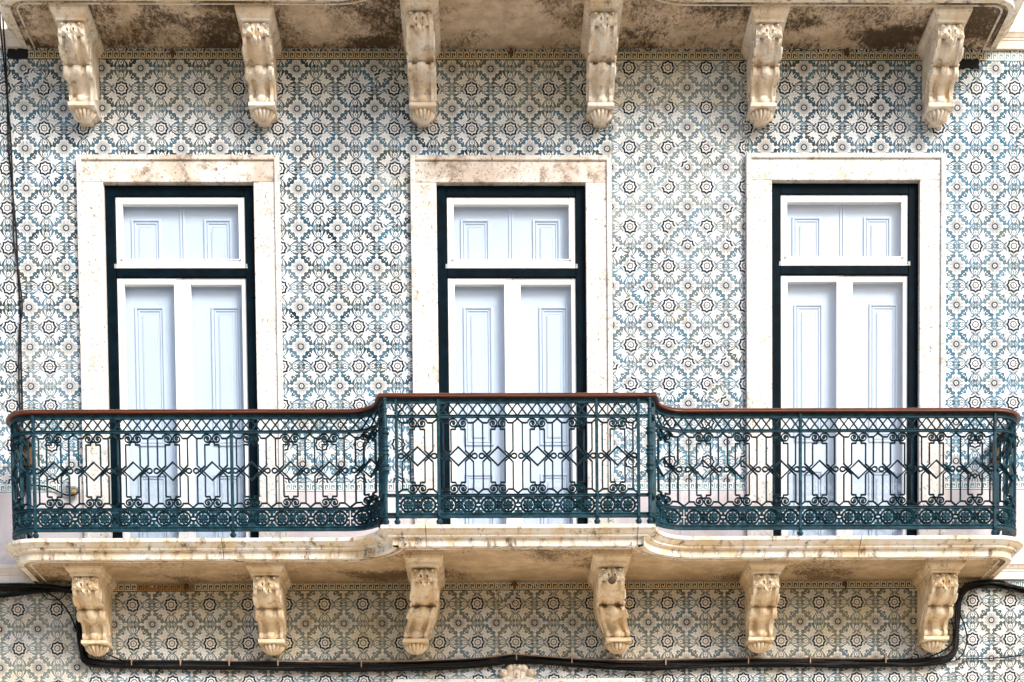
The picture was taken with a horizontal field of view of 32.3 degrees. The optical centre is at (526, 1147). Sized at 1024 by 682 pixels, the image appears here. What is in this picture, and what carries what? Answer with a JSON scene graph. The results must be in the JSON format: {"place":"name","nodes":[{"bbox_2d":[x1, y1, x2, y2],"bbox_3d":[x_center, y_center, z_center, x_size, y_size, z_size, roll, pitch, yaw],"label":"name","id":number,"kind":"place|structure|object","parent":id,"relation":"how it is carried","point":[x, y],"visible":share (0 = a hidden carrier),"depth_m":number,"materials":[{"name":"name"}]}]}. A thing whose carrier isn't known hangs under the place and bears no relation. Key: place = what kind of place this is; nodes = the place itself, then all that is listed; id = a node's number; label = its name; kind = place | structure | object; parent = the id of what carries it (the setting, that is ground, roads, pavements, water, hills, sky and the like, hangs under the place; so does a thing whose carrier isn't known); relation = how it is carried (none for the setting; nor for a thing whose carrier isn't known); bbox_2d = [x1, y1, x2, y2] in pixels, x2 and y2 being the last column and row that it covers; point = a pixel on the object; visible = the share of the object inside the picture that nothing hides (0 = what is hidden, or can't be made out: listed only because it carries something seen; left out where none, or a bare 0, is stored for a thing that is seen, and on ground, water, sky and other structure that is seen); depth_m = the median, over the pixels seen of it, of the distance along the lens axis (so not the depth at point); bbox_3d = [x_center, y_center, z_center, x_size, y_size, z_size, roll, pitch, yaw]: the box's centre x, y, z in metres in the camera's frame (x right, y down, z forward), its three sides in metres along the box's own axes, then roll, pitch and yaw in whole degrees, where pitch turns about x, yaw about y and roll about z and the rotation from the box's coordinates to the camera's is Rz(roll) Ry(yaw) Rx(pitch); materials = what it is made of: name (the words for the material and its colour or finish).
{"place":"outdoors","nodes":[
{"label":"outdoors","id":0,"kind":"place"},
{"label":"street","id":1,"kind":"structure","parent":0,"visible":0},
{"bbox_2d":[0,3,1023,681],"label":"facade wall","id":2,"kind":"structure","parent":1,"relation":"on","point":[344,137],"depth_m":12.69,"materials":[{"name":"tile"}]},
{"bbox_2d":[0,13,25,496],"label":"hanging wire","id":3,"kind":"object","parent":2,"relation":"hanging from","point":[13,221],"visible":0.84,"depth_m":12.57,"materials":[{"name":"black rubber"}]},
{"bbox_2d":[31,471,81,495],"bbox_3d":[-3.377,-4.748,12.644,0.361,0.172,0.100,-1,3,-1],"label":"wall lamp","id":4,"kind":"object","parent":2,"relation":"attached to","point":[74,483],"visible":0.7,"depth_m":12.62,"materials":[{"name":"white glass"}]},
{"bbox_2d":[49,4,104,126],"bbox_3d":[-3.120,-7.501,12.284,0.262,0.575,0.539,-1,3,-1],"label":"console","id":5,"kind":"object","parent":2,"relation":"attached to","point":[81,48],"visible":1,"depth_m":12.25,"materials":[{"name":"stone"}]},
{"bbox_2d":[63,563,116,656],"bbox_3d":[-3.079,-3.786,12.494,0.262,0.549,0.523,-1,3,-1],"label":"console","id":6,"kind":"object","parent":2,"relation":"attached to","point":[94,585],"visible":1,"depth_m":12.46,"materials":[{"name":"stone"}]},
{"bbox_2d":[170,48,175,57],"bbox_3d":[-2.513,-7.750,12.523,0.040,0.068,0.065,-1,3,-1],"label":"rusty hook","id":7,"kind":"object","parent":2,"relation":"attached to","point":[172,52],"visible":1,"depth_m":12.51,"materials":[{"name":"metal"}]},
{"bbox_2d":[76,154,285,537],"bbox_3d":[-2.470,-5.609,12.710,1.436,2.890,0.188,-1,3,-1],"label":"french window","id":8,"kind":"structure","parent":2,"relation":"attached to","point":[180,282],"depth_m":12.68,"materials":[{"name":"wood"}]},
{"bbox_2d":[184,583,188,592],"bbox_3d":[-2.455,-4.028,12.727,0.040,0.068,0.065,-1,3,-1],"label":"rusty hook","id":9,"kind":"object","parent":2,"relation":"attached to","point":[186,586],"visible":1,"depth_m":12.71,"materials":[{"name":"metal"}]},
{"bbox_2d":[234,4,281,126],"bbox_3d":[-1.863,-7.514,12.309,0.262,0.575,0.539,-1,3,-1],"label":"console","id":10,"kind":"object","parent":2,"relation":"attached to","point":[262,44],"visible":1,"depth_m":12.27,"materials":[{"name":"stone"}]},
{"bbox_2d":[245,562,291,655],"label":"console","id":11,"kind":"object","parent":2,"relation":"attached to","point":[272,582],"visible":1,"depth_m":12.47,"materials":[{"name":"stone"}]},
{"bbox_2d":[400,0,440,126],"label":"console","id":12,"kind":"object","parent":2,"relation":"attached to","point":[420,19],"visible":1,"depth_m":12.23,"materials":[{"name":"stone"}]},
{"bbox_2d":[402,551,444,654],"bbox_3d":[-0.734,-3.804,12.422,0.306,0.549,0.762,-1,3,-1],"label":"console","id":13,"kind":"object","parent":2,"relation":"attached to","point":[425,574],"visible":1,"depth_m":12.37,"materials":[{"name":"stone"}]},
{"bbox_2d":[508,48,513,57],"bbox_3d":[-0.114,-7.784,12.572,0.040,0.068,0.065,-1,3,-1],"label":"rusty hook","id":14,"kind":"object","parent":2,"relation":"attached to","point":[510,51],"visible":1,"depth_m":12.56,"materials":[{"name":"metal"}]},
{"bbox_2d":[410,155,613,524],"bbox_3d":[-0.105,-5.633,12.758,1.436,2.890,0.188,-1,3,-1],"label":"french window","id":15,"kind":"structure","parent":2,"relation":"attached to","point":[511,270],"depth_m":12.72,"materials":[{"name":"white paint"}]},
{"bbox_2d":[0,0,1023,50],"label":"balcony","id":16,"kind":"structure","parent":2,"relation":"attached to","point":[683,24],"depth_m":12.29,"materials":[{"name":"stone"}]},
{"bbox_2d":[0,579,1023,681],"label":"cable bundle","id":17,"kind":"object","parent":2,"relation":"attached to","point":[229,664],"visible":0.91,"depth_m":12.78,"materials":[{"name":"black rubber"}]},
{"bbox_2d":[207,654,883,662],"bbox_3d":[-0.247,-3.547,12.808,5.700,0.059,0.017,-1,3,-1],"label":"conduit","id":18,"kind":"object","parent":17,"relation":"on","point":[382,661],"visible":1,"depth_m":12.81,"materials":[{"name":"black plastic"}]},
{"bbox_2d":[956,654,1023,659],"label":"wire","id":19,"kind":"object","parent":17,"relation":"attached to","point":[990,658],"visible":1,"depth_m":12.88,"materials":[{"name":"black rubber"}]},
{"bbox_2d":[6,524,1022,582],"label":"balcony","id":20,"kind":"structure","parent":2,"relation":"attached to","point":[509,552],"depth_m":12.19,"materials":[{"name":"stone"}]},
{"bbox_2d":[5,393,1020,540],"bbox_3d":[-0.071,-4.627,12.280,7.050,0.874,0.969,-1,3,-1],"label":"balcony railing","id":21,"kind":"object","parent":20,"relation":"on","point":[23,519],"visible":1,"depth_m":12.08,"materials":[{"name":"teal metal"}]},
{"bbox_2d":[393,678,641,681],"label":"door surround","id":22,"kind":"object","parent":2,"relation":"attached to","point":[538,680],"visible":1,"depth_m":12.78,"materials":[{"name":"stone"}]},
{"bbox_2d":[499,664,534,678],"bbox_3d":[-0.071,-3.407,12.802,0.290,0.215,0.063,-1,3,-1],"label":"shell ornament","id":23,"kind":"object","parent":22,"relation":"on","point":[516,671],"visible":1,"depth_m":12.80,"materials":[{"name":"stone"}]},
{"bbox_2d":[580,0,623,127],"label":"console","id":24,"kind":"object","parent":2,"relation":"attached to","point":[601,24],"visible":1,"depth_m":12.26,"materials":[{"name":"stone"}]},
{"bbox_2d":[587,550,631,653],"bbox_3d":[0.599,-3.817,12.444,0.302,0.549,0.773,-1,3,-1],"label":"console","id":25,"kind":"object","parent":2,"relation":"attached to","point":[607,576],"visible":1,"depth_m":12.40,"materials":[{"name":"stone"}]},
{"bbox_2d":[739,560,786,652],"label":"console","id":26,"kind":"object","parent":2,"relation":"attached to","point":[759,582],"visible":1,"depth_m":12.54,"materials":[{"name":"stone"}]},
{"bbox_2d":[741,6,789,127],"bbox_3d":[1.666,-7.551,12.381,0.262,0.575,0.539,-1,3,-1],"label":"console","id":27,"kind":"object","parent":2,"relation":"attached to","point":[761,49],"visible":1,"depth_m":12.34,"materials":[{"name":"stone"}]},
{"bbox_2d":[745,153,945,535],"bbox_3d":[2.296,-5.676,12.806,1.436,2.890,0.188,-1,3,-1],"label":"french window","id":28,"kind":"structure","parent":2,"relation":"attached to","point":[845,280],"depth_m":12.78,"materials":[{"name":"white paint"}]},
{"bbox_2d":[844,48,849,57],"bbox_3d":[2.287,-7.814,12.620,0.040,0.068,0.065,-1,3,-1],"label":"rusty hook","id":29,"kind":"object","parent":2,"relation":"attached to","point":[846,51],"visible":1,"depth_m":12.61,"materials":[{"name":"metal"}]},
{"bbox_2d":[912,560,966,652],"bbox_3d":[2.937,-3.849,12.616,0.262,0.549,0.523,-1,3,-1],"label":"console","id":30,"kind":"object","parent":2,"relation":"attached to","point":[935,583],"visible":1,"depth_m":12.58,"materials":[{"name":"stone"}]},
{"bbox_2d":[916,6,972,127],"bbox_3d":[2.926,-7.564,12.406,0.262,0.575,0.539,-1,3,-1],"label":"console","id":31,"kind":"object","parent":2,"relation":"attached to","point":[940,50],"visible":1,"depth_m":12.37,"materials":[{"name":"stone"}]}
]}

